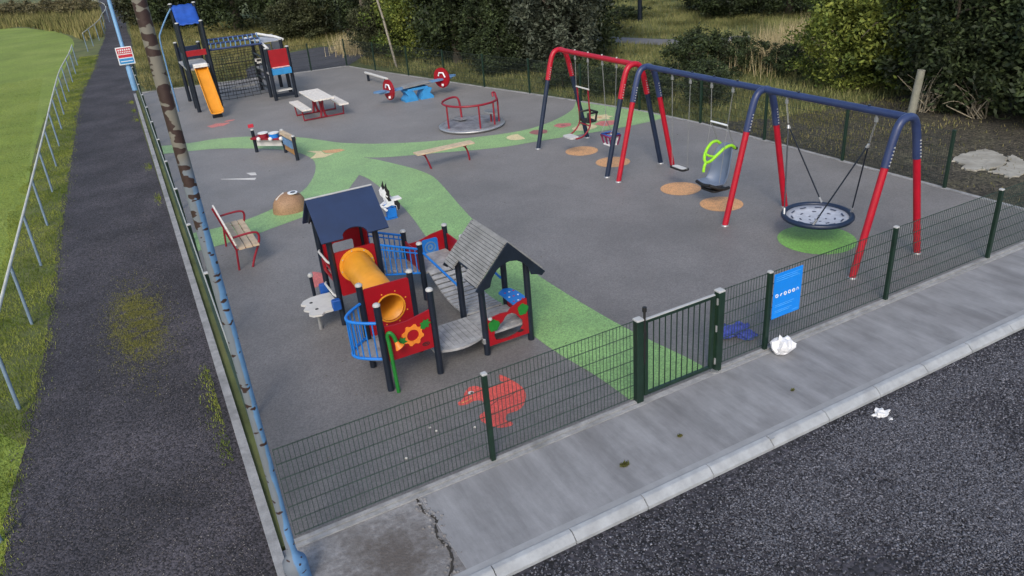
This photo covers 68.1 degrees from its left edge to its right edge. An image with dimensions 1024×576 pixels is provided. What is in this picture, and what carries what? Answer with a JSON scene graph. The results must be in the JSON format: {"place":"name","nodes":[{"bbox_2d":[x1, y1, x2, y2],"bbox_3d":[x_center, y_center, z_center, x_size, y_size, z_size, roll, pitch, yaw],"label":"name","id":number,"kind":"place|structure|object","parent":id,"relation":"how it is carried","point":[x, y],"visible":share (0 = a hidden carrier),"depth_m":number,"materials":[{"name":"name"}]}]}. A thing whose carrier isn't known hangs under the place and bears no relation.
{"place":"outdoors","nodes":[
{"label":"outdoors","id":0,"kind":"place"},
{"bbox_2d":[0,28,73,564],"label":"playing field","id":1,"kind":"structure","parent":0,"point":[28,55],"depth_m":33.15,"materials":[{"name":"green plant"}]},
{"bbox_2d":[0,0,276,575],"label":"path","id":2,"kind":"structure","parent":0,"point":[114,181],"depth_m":10.57,"materials":[{"name":"grey asphalt"}]},
{"bbox_2d":[90,265,186,400],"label":"path weeds","id":3,"kind":"object","parent":2,"relation":"on","point":[141,312],"visible":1,"depth_m":12.85,"materials":[{"name":"green plant"}]},
{"bbox_2d":[128,100,233,464],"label":"edging weeds","id":4,"kind":"object","parent":2,"relation":"on","point":[208,371],"visible":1,"depth_m":10.56,"materials":[{"name":"green plant"}]},
{"bbox_2d":[128,16,418,90],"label":"bank grass","id":5,"kind":"structure","parent":0,"point":[137,37],"depth_m":44.66,"materials":[{"name":"green plant"}]},
{"bbox_2d":[246,47,362,77],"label":"yard","id":6,"kind":"structure","parent":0,"point":[318,59],"depth_m":37.81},
{"bbox_2d":[323,30,377,56],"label":"tall dry grass","id":7,"kind":"structure","parent":6,"relation":"on","point":[341,50],"depth_m":38.95,"materials":[{"name":"beige plant"}]},
{"bbox_2d":[282,500,450,575],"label":"old concrete slab","id":8,"kind":"structure","parent":0,"point":[398,541],"depth_m":7.83,"materials":[{"name":"grey concrete"}]},
{"bbox_2d":[416,499,453,575],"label":"crack","id":9,"kind":"object","parent":8,"relation":"on","point":[448,547],"visible":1,"depth_m":7.85,"materials":[{"name":"black concrete"}]},
{"bbox_2d":[415,494,461,575],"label":"crack rubble","id":10,"kind":"object","parent":8,"relation":"on","point":[432,531],"visible":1,"depth_m":8.05,"materials":[{"name":"concrete"}]},
{"bbox_2d":[418,498,465,575],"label":"slab joint","id":11,"kind":"object","parent":8,"relation":"on","point":[460,567],"visible":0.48,"depth_m":7.65,"materials":[{"name":"concrete"}]},
{"bbox_2d":[0,0,968,550],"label":"ground","id":12,"kind":"structure","parent":0,"point":[82,50],"depth_m":21.70,"materials":[{"name":"green plant"}]},
{"bbox_2d":[0,0,38,17],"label":"scrub bush","id":13,"kind":"object","parent":12,"relation":"on","point":[10,7],"visible":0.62,"depth_m":78.18,"materials":[{"name":"green plant"}]},
{"bbox_2d":[0,45,77,542],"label":"pitch rail","id":14,"kind":"object","parent":12,"relation":"on","point":[2,366],"visible":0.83,"depth_m":15.62,"materials":[{"name":"metal"}]},
{"bbox_2d":[0,54,98,575],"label":"verge grass","id":15,"kind":"structure","parent":12,"relation":"on","point":[60,155],"depth_m":15.43,"materials":[{"name":"green plant"}]},
{"bbox_2d":[22,0,77,15],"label":"scrub bush","id":16,"kind":"object","parent":12,"relation":"on","point":[50,5],"visible":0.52,"depth_m":76.38,"materials":[{"name":"green plant"}]},
{"bbox_2d":[0,0,104,40],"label":"scrub","id":17,"kind":"object","parent":12,"relation":"on","point":[80,22],"visible":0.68,"depth_m":66.78,"materials":[{"name":"beige plant"}]},
{"bbox_2d":[56,0,101,16],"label":"scrub bush","id":18,"kind":"object","parent":12,"relation":"on","point":[83,5],"visible":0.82,"depth_m":73.98,"materials":[{"name":"green plant"}]},
{"bbox_2d":[82,0,109,50],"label":"pitch rail","id":19,"kind":"object","parent":12,"relation":"on","point":[95,26],"visible":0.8,"depth_m":54.22,"materials":[{"name":"metal"}]},
{"bbox_2d":[107,0,137,90],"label":"lamp column","id":20,"kind":"structure","parent":12,"relation":"on","point":[131,77],"depth_m":33.21,"materials":[{"name":"metal"}]},
{"bbox_2d":[115,46,135,64],"bbox_3d":[-17.043,-10.238,33.391,0.660,0.740,0.047,-17,29,-23],"label":"warning sign","id":21,"kind":"object","parent":20,"relation":"attached to","point":[125,55],"visible":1,"depth_m":33.38,"materials":[{"name":"white metal"}]},
{"bbox_2d":[105,0,171,27],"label":"tree","id":22,"kind":"object","parent":12,"relation":"on","point":[128,9],"visible":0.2,"depth_m":60.48,"materials":[{"name":"green plant"}]},
{"bbox_2d":[123,0,227,29],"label":"tree","id":23,"kind":"object","parent":12,"relation":"on","point":[158,10],"visible":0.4,"depth_m":55.36,"materials":[{"name":"green plant"}]},
{"bbox_2d":[131,67,251,427],"bbox_3d":[-9.205,-3.305,20.090,0.081,1.322,30.289,-16,28,-22],"label":"fence","id":24,"kind":"object","parent":12,"relation":"on","point":[205,279],"visible":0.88,"depth_m":13.78,"materials":[{"name":"metal"}]},
{"bbox_2d":[134,93,284,575],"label":"edging","id":25,"kind":"object","parent":12,"relation":"on","point":[267,522],"visible":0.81,"depth_m":10.49,"materials":[{"name":"concrete"}]},
{"bbox_2d":[131,0,311,575],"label":"lamp column","id":26,"kind":"structure","parent":12,"relation":"on","point":[295,562],"depth_m":5.97,"materials":[{"name":"blue metal"}]},
{"bbox_2d":[194,0,265,32],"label":"tree","id":27,"kind":"object","parent":12,"relation":"on","point":[232,12],"visible":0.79,"depth_m":51.02,"materials":[{"name":"green plant"}]},
{"bbox_2d":[142,66,344,92],"bbox_3d":[-12.017,-9.436,34.421,9.058,0.140,0.217,-12,27,-14],"label":"edging","id":28,"kind":"object","parent":12,"relation":"on","point":[251,78],"visible":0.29,"depth_m":34.36,"materials":[{"name":"concrete"}]},
{"bbox_2d":[132,40,344,90],"bbox_3d":[-12.087,-9.980,34.150,9.086,1.322,0.203,-12,27,-14],"label":"fence","id":29,"kind":"object","parent":28,"relation":"on","point":[309,62],"visible":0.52,"depth_m":34.28,"materials":[{"name":"metal"}]},
{"bbox_2d":[243,0,304,30],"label":"tree","id":30,"kind":"object","parent":12,"relation":"on","point":[258,3],"visible":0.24,"depth_m":48.15,"materials":[{"name":"green plant"}]},
{"bbox_2d":[259,0,335,41],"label":"tree","id":31,"kind":"object","parent":12,"relation":"on","point":[292,16],"visible":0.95,"depth_m":44.84,"materials":[{"name":"green plant"}]},
{"bbox_2d":[303,0,350,33],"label":"tree","id":32,"kind":"object","parent":12,"relation":"on","point":[329,8],"visible":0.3,"depth_m":44.92,"materials":[{"name":"green plant"}]},
{"bbox_2d":[332,0,380,33],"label":"tree","id":33,"kind":"object","parent":12,"relation":"on","point":[344,4],"visible":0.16,"depth_m":42.07,"materials":[{"name":"green plant"}]},
{"bbox_2d":[343,0,415,58],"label":"tree","id":34,"kind":"object","parent":12,"relation":"on","point":[365,35],"visible":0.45,"depth_m":36.35,"materials":[{"name":"green plant"}]},
{"bbox_2d":[376,0,396,67],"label":"leaning pole","id":35,"kind":"object","parent":12,"relation":"on","point":[384,23],"visible":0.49,"depth_m":33.62,"materials":[{"name":"brown wood"}]},
{"bbox_2d":[353,0,451,60],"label":"tree","id":36,"kind":"object","parent":12,"relation":"on","point":[393,10],"visible":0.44,"depth_m":34.72,"materials":[{"name":"green plant"}]},
{"bbox_2d":[402,0,469,63],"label":"tree","id":37,"kind":"object","parent":12,"relation":"on","point":[435,14],"visible":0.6,"depth_m":32.52,"materials":[{"name":"green plant"}]},
{"bbox_2d":[272,321,633,535],"bbox_3d":[-0.385,1.567,8.646,4.415,1.322,0.080,-17,29,-23],"label":"fence","id":38,"kind":"object","parent":12,"relation":"on","point":[487,410],"visible":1,"depth_m":8.57,"materials":[{"name":"green metal"}]},
{"bbox_2d":[427,1,499,46],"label":"tree","id":39,"kind":"object","parent":12,"relation":"on","point":[446,24],"visible":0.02,"depth_m":35.42,"materials":[{"name":"green plant"}]},
{"bbox_2d":[294,400,646,548],"bbox_3d":[-0.292,2.146,8.860,4.590,0.124,0.060,-17,29,-23],"label":"front edging","id":40,"kind":"object","parent":12,"relation":"on","point":[417,496],"visible":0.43,"depth_m":8.68,"materials":[{"name":"concrete"}]},
{"bbox_2d":[458,0,536,75],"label":"tree","id":41,"kind":"object","parent":12,"relation":"on","point":[487,34],"visible":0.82,"depth_m":29.71,"materials":[{"name":"green plant"}]},
{"bbox_2d":[442,0,582,69],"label":"tree","id":42,"kind":"object","parent":12,"relation":"on","point":[501,3],"visible":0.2,"depth_m":30.50,"materials":[{"name":"green plant"}]},
{"bbox_2d":[499,0,613,74],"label":"tree","id":43,"kind":"object","parent":12,"relation":"on","point":[558,15],"visible":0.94,"depth_m":28.67,"materials":[{"name":"green plant"}]},
{"bbox_2d":[531,54,586,88],"bbox_3d":[1.792,-7.852,27.423,2.138,1.305,1.538,13,31,32],"label":"scrub bush","id":44,"kind":"object","parent":12,"relation":"on","point":[559,65],"visible":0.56,"depth_m":27.21,"materials":[{"name":"green plant"}]},
{"bbox_2d":[142,66,1023,538],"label":"rubber surface","id":45,"kind":"object","parent":12,"relation":"on","point":[652,234],"visible":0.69,"depth_m":14.31,"materials":[{"name":"grey rubber"}]},
{"bbox_2d":[159,1,297,117],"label":"climbing unit","id":46,"kind":"object","parent":45,"relation":"on","point":[277,58],"visible":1,"depth_m":28.79,"materials":[{"name":"grey plastic"}]},
{"bbox_2d":[211,205,259,269],"bbox_3d":[-5.479,-1.067,15.157,0.624,0.903,1.690,-17,29,-23],"label":"armchair bench","id":47,"kind":"object","parent":45,"relation":"on","point":[234,238],"visible":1,"depth_m":14.89,"materials":[{"name":"brown wood"}]},
{"bbox_2d":[248,124,299,160],"bbox_3d":[-6.740,-4.273,21.998,2.089,0.890,0.638,14,32,33],"label":"music panel","id":48,"kind":"object","parent":45,"relation":"on","point":[286,140],"visible":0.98,"depth_m":22.08,"materials":[{"name":"multicoloured plastic"}]},
{"bbox_2d":[273,191,303,215],"bbox_3d":[-5.175,-2.019,17.546,0.805,0.437,0.720,-17,29,-23],"label":"rubber mound","id":49,"kind":"object","parent":45,"relation":"on","point":[288,203],"visible":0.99,"depth_m":17.32,"materials":[{"name":"beige rubber"}]},
{"bbox_2d":[289,88,348,120],"bbox_3d":[-6.707,-6.356,26.291,1.580,0.739,2.050,-17,29,-23],"label":"picnic table","id":50,"kind":"object","parent":45,"relation":"on","point":[316,95],"visible":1,"depth_m":26.06,"materials":[{"name":"white wood"}]},
{"bbox_2d":[364,71,387,80],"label":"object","id":51,"kind":"structure","parent":45,"relation":"on","point":[374,75],"depth_m":30.87,"materials":[{"name":"white metal"}]},
{"bbox_2d":[379,181,401,219],"bbox_3d":[-2.633,-1.917,16.449,0.447,0.828,0.396,-17,29,-23],"label":"spring rocker","id":52,"kind":"object","parent":45,"relation":"on","point":[390,204],"visible":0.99,"depth_m":16.42,"materials":[{"name":"blue paint"}]},
{"bbox_2d":[373,68,455,102],"bbox_3d":[-3.489,-7.326,27.438,3.220,0.957,0.719,-17,29,-23],"label":"seesaw","id":53,"kind":"object","parent":45,"relation":"on","point":[442,77],"visible":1,"depth_m":27.40,"materials":[{"name":"blue paint"}]},
{"bbox_2d":[301,184,544,392],"bbox_3d":[-1.670,-0.336,11.704,2.970,2.132,3.688,-17,29,-23],"label":"play unit","id":54,"kind":"object","parent":45,"relation":"on","point":[396,322],"visible":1,"depth_m":11.28,"materials":[{"name":"red plastic"}]},
{"bbox_2d":[413,140,474,168],"bbox_3d":[-1.740,-3.434,19.771,1.620,0.492,0.315,-17,29,-23],"label":"backless bench","id":55,"kind":"object","parent":45,"relation":"on","point":[464,144],"visible":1,"depth_m":19.63,"materials":[{"name":"brown wood"}]},
{"bbox_2d":[439,91,504,133],"bbox_3d":[-1.271,-5.447,23.166,2.040,0.977,2.040,-17,29,-23],"label":"merry go round","id":56,"kind":"object","parent":45,"relation":"on","point":[478,123],"visible":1,"depth_m":22.99,"materials":[{"name":"metal"}]},
{"bbox_2d":[220,72,929,485],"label":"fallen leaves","id":57,"kind":"object","parent":45,"relation":"on","point":[442,316],"visible":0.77,"depth_m":14.03,"materials":[{"name":"brown plant"}]},
{"bbox_2d":[535,47,663,177],"bbox_3d":[2.085,-4.545,19.036,1.750,2.648,3.388,-17,29,-23],"label":"swing set","id":58,"kind":"object","parent":45,"relation":"on","point":[629,64],"visible":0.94,"depth_m":18.17,"materials":[{"name":"blue paint"}]},
{"bbox_2d":[563,55,597,139],"bbox_3d":[1.724,-4.879,19.359,0.868,2.010,0.640,-17,29,-23],"label":"two person swing","id":59,"kind":"object","parent":58,"relation":"hanging from","point":[572,136],"visible":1,"depth_m":19.55,"materials":[{"name":"black rubber"}]},
{"bbox_2d":[600,61,620,145],"bbox_3d":[2.385,-4.473,18.426,0.363,2.016,0.636,-17,29,-23],"label":"cradle swing","id":60,"kind":"object","parent":58,"relation":"hanging from","point":[618,137],"visible":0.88,"depth_m":18.68,"materials":[{"name":"blue plastic"}]},
{"bbox_2d":[347,66,1023,210],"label":"side edging","id":61,"kind":"object","parent":45,"relation":"on","point":[897,175],"visible":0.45,"depth_m":19.39,"materials":[{"name":"concrete"}]},
{"bbox_2d":[342,39,956,187],"bbox_3d":[1.081,-6.957,25.698,1.424,1.322,27.325,-22,31,-32],"label":"fence","id":62,"kind":"object","parent":61,"relation":"on","point":[844,135],"visible":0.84,"depth_m":21.44,"materials":[{"name":"green metal"}]},
{"bbox_2d":[723,321,758,339],"bbox_3d":[3.273,0.624,11.056,0.575,0.120,0.529,-7,26,-4],"label":"crumpled cloth","id":63,"kind":"object","parent":45,"relation":"on","point":[727,331],"visible":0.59,"depth_m":11.03,"materials":[{"name":"blue fabric"}]},
{"bbox_2d":[615,63,921,279],"bbox_3d":[4.618,-2.656,14.755,1.750,2.648,6.628,-17,29,-23],"label":"swing set","id":64,"kind":"object","parent":45,"relation":"on","point":[903,118],"visible":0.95,"depth_m":13.89,"materials":[{"name":"red paint"}]},
{"bbox_2d":[670,75,691,171],"bbox_3d":[3.628,-3.545,16.326,0.220,2.020,0.640,-17,29,-23],"label":"flat swing","id":65,"kind":"object","parent":64,"relation":"hanging from","point":[678,167],"visible":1,"depth_m":16.56,"materials":[{"name":"black rubber"}]},
{"bbox_2d":[695,82,737,192],"bbox_3d":[4.171,-3.042,15.369,0.725,2.160,0.704,-17,29,-23],"label":"bucket swing","id":66,"kind":"object","parent":64,"relation":"hanging from","point":[714,180],"visible":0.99,"depth_m":15.65,"materials":[{"name":"grey plastic"}]},
{"bbox_2d":[781,97,878,229],"bbox_3d":[5.448,-2.169,13.263,1.481,2.065,1.261,6,28,21],"label":"basket swing","id":67,"kind":"object","parent":64,"relation":"hanging from","point":[822,215],"visible":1,"depth_m":13.70,"materials":[{"name":"blue paint"}]},
{"bbox_2d":[544,0,631,57],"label":"tree","id":68,"kind":"object","parent":12,"relation":"on","point":[608,33],"visible":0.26,"depth_m":31.71,"materials":[{"name":"green plant"}]},
{"bbox_2d":[578,59,628,96],"bbox_3d":[3.121,-7.194,25.855,1.647,1.305,2.291,-10,27,-10],"label":"scrub bush","id":69,"kind":"object","parent":12,"relation":"on","point":[599,76],"visible":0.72,"depth_m":25.66,"materials":[{"name":"green plant"}]},
{"bbox_2d":[605,4,651,21],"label":"scrub bush","id":70,"kind":"object","parent":12,"relation":"on","point":[628,11],"visible":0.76,"depth_m":41.72,"materials":[{"name":"green plant"}]},
{"bbox_2d":[638,0,641,21],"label":"marker post","id":71,"kind":"object","parent":12,"relation":"on","point":[640,10],"depth_m":40.98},
{"bbox_2d":[620,60,682,102],"bbox_3d":[4.459,-6.670,24.556,2.444,1.305,1.757,-17,29,-23],"label":"scrub bush","id":72,"kind":"object","parent":12,"relation":"on","point":[652,88],"visible":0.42,"depth_m":24.23,"materials":[{"name":"green plant"}]},
{"bbox_2d":[644,371,720,402],"bbox_3d":[2.249,1.341,10.054,1.250,0.118,0.110,-17,29,-23],"label":"gate threshold","id":73,"kind":"object","parent":12,"relation":"on","point":[677,387],"visible":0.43,"depth_m":10.00,"materials":[{"name":"concrete"}]},
{"bbox_2d":[659,21,730,71],"bbox_3d":[6.667,-8.642,27.610,3.513,1.876,2.526,-24,32,-33],"label":"bramble bush","id":74,"kind":"object","parent":12,"relation":"on","point":[697,41],"visible":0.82,"depth_m":27.20,"materials":[{"name":"green plant"}]},
{"bbox_2d":[677,0,722,11],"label":"tree","id":75,"kind":"object","parent":12,"relation":"on","point":[689,3],"visible":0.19,"depth_m":42.90,"materials":[{"name":"green plant"}]},
{"bbox_2d":[683,56,732,93],"bbox_3d":[6.413,-7.009,24.900,1.757,1.305,2.444,4,28,18],"label":"scrub bush","id":76,"kind":"object","parent":12,"relation":"on","point":[708,64],"visible":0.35,"depth_m":24.60,"materials":[{"name":"green plant"}]},
{"bbox_2d":[676,66,743,107],"bbox_3d":[6.140,-6.262,23.431,2.138,1.305,1.538,-3,26,4],"label":"scrub bush","id":77,"kind":"object","parent":12,"relation":"on","point":[717,73],"visible":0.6,"depth_m":23.28,"materials":[{"name":"green plant"}]},
{"bbox_2d":[692,0,764,17],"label":"tree","id":78,"kind":"object","parent":12,"relation":"on","point":[728,6],"visible":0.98,"depth_m":39.45,"materials":[{"name":"green plant"}]},
{"bbox_2d":[708,30,770,72],"bbox_3d":[8.173,-8.539,27.376,1.867,1.631,2.597,-12,27,-15],"label":"bramble bush","id":79,"kind":"object","parent":12,"relation":"on","point":[742,52],"visible":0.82,"depth_m":27.11,"materials":[{"name":"green plant"}]},
{"bbox_2d":[469,315,1023,575],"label":"kerb","id":80,"kind":"structure","parent":12,"relation":"on","point":[524,559],"depth_m":8.64,"materials":[{"name":"grey concrete"}]},
{"bbox_2d":[678,14,875,84],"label":"dry reeds","id":81,"kind":"object","parent":12,"relation":"on","point":[776,35],"visible":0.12,"depth_m":28.49,"materials":[{"name":"beige plant"}]},
{"bbox_2d":[755,0,812,15],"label":"tree","id":82,"kind":"object","parent":12,"relation":"on","point":[790,6],"visible":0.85,"depth_m":38.76,"materials":[{"name":"green plant"}]},
{"bbox_2d":[762,40,807,76],"bbox_3d":[9.601,-8.042,26.439,2.138,1.305,1.538,-19,29,-26],"label":"scrub bush","id":83,"kind":"object","parent":12,"relation":"on","point":[784,55],"visible":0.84,"depth_m":26.16,"materials":[{"name":"green plant"}]},
{"bbox_2d":[775,0,908,94],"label":"bush","id":84,"kind":"object","parent":12,"relation":"on","point":[806,41],"visible":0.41,"depth_m":23.40,"materials":[{"name":"green plant"}]},
{"bbox_2d":[719,242,1023,372],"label":"front edging","id":85,"kind":"object","parent":12,"relation":"on","point":[739,359],"visible":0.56,"depth_m":11.53,"materials":[{"name":"concrete"}]},
{"bbox_2d":[721,182,1023,361],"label":"fence","id":86,"kind":"object","parent":12,"relation":"on","point":[770,283],"visible":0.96,"depth_m":11.34,"materials":[{"name":"green metal"}]},
{"bbox_2d":[632,287,725,403],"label":"gate","id":87,"kind":"structure","parent":86,"relation":"attached to","point":[640,327],"depth_m":9.74,"materials":[{"name":"green metal"}]},
{"bbox_2d":[771,265,802,319],"bbox_3d":[3.766,0.060,10.367,0.525,0.680,0.013,-17,29,-23],"label":"sign","id":88,"kind":"object","parent":86,"relation":"attached to","point":[787,291],"visible":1,"depth_m":10.36,"materials":[{"name":"blue plastic"}]},
{"bbox_2d":[806,0,989,102],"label":"bush","id":89,"kind":"object","parent":12,"relation":"on","point":[874,23],"visible":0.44,"depth_m":22.11,"materials":[{"name":"green plant"}]},
{"bbox_2d":[389,0,924,123],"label":"meadow grass","id":90,"kind":"structure","parent":0,"point":[676,13],"depth_m":32.29,"materials":[{"name":"green plant"}]},
{"bbox_2d":[598,35,749,44],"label":"road","id":91,"kind":"structure","parent":0,"point":[645,40],"depth_m":35.41,"materials":[{"name":"grey asphalt"}]},
{"bbox_2d":[420,248,1023,568],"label":"pavement","id":92,"kind":"structure","parent":0,"point":[500,509],"depth_m":9.38,"materials":[{"name":"concrete"}]},
{"bbox_2d":[619,460,629,466],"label":"moss clump","id":93,"kind":"object","parent":92,"relation":"on","point":[624,464],"visible":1,"depth_m":8.69,"materials":[{"name":"green plant"}]},
{"bbox_2d":[454,310,1023,575],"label":"pavement margin","id":94,"kind":"object","parent":92,"relation":"on","point":[570,524],"visible":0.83,"depth_m":8.71,"materials":[{"name":"grey concrete"}]},
{"bbox_2d":[770,335,796,354],"bbox_3d":[3.749,0.763,10.501,0.367,0.287,0.267,-17,29,-23],"label":"plastic bag","id":95,"kind":"object","parent":92,"relation":"on","point":[781,345],"visible":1,"depth_m":10.44,"materials":[{"name":"white plastic"}]},
{"bbox_2d":[512,329,1023,575],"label":"gravel yard","id":96,"kind":"structure","parent":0,"point":[870,570],"depth_m":7.81,"materials":[{"name":"grey gravel"}]},
{"bbox_2d":[522,332,1023,575],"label":"loose gravel","id":97,"kind":"structure","parent":0,"point":[924,466],"depth_m":8.11,"materials":[{"name":"grey gravel"}]},
{"bbox_2d":[871,408,889,417],"bbox_3d":[4.526,1.525,9.286,0.169,0.064,0.242,19,35,39],"label":"paper scrap","id":98,"kind":"object","parent":97,"relation":"on","point":[880,413],"visible":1,"depth_m":9.27,"materials":[{"name":"white paper"}]},
{"bbox_2d":[702,89,1023,207],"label":"soil","id":99,"kind":"structure","parent":0,"point":[982,134],"depth_m":18.72,"materials":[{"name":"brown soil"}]},
{"bbox_2d":[721,94,1022,199],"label":"soil weeds","id":100,"kind":"object","parent":99,"relation":"on","point":[813,113],"visible":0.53,"depth_m":20.35,"materials":[{"name":"green plant"}]},
{"bbox_2d":[907,69,925,113],"bbox_3d":[10.669,-5.051,20.056,0.320,1.416,0.214,-3,26,5],"label":"telegraph stub","id":101,"kind":"object","parent":99,"relation":"on","point":[915,94],"visible":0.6,"depth_m":19.92,"materials":[{"name":"wood"}]},
{"bbox_2d":[898,62,963,112],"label":"bare branches","id":102,"kind":"object","parent":99,"relation":"on","point":[925,103],"visible":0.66,"depth_m":20.75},
{"bbox_2d":[873,0,1023,114],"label":"bush","id":103,"kind":"object","parent":99,"relation":"on","point":[944,52],"visible":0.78,"depth_m":19.89,"materials":[{"name":"green plant"}]},
{"bbox_2d":[943,71,1015,118],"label":"bare branches","id":104,"kind":"object","parent":99,"relation":"on","point":[977,112],"visible":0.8,"depth_m":19.89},
{"bbox_2d":[952,149,1023,178],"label":"broken slab","id":105,"kind":"structure","parent":99,"relation":"on","point":[974,161],"depth_m":16.76,"materials":[{"name":"grey concrete"}]},
{"bbox_2d":[959,0,1023,119],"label":"bush","id":106,"kind":"object","parent":99,"relation":"on","point":[1008,26],"visible":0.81,"depth_m":18.79,"materials":[{"name":"green plant"}]}
]}

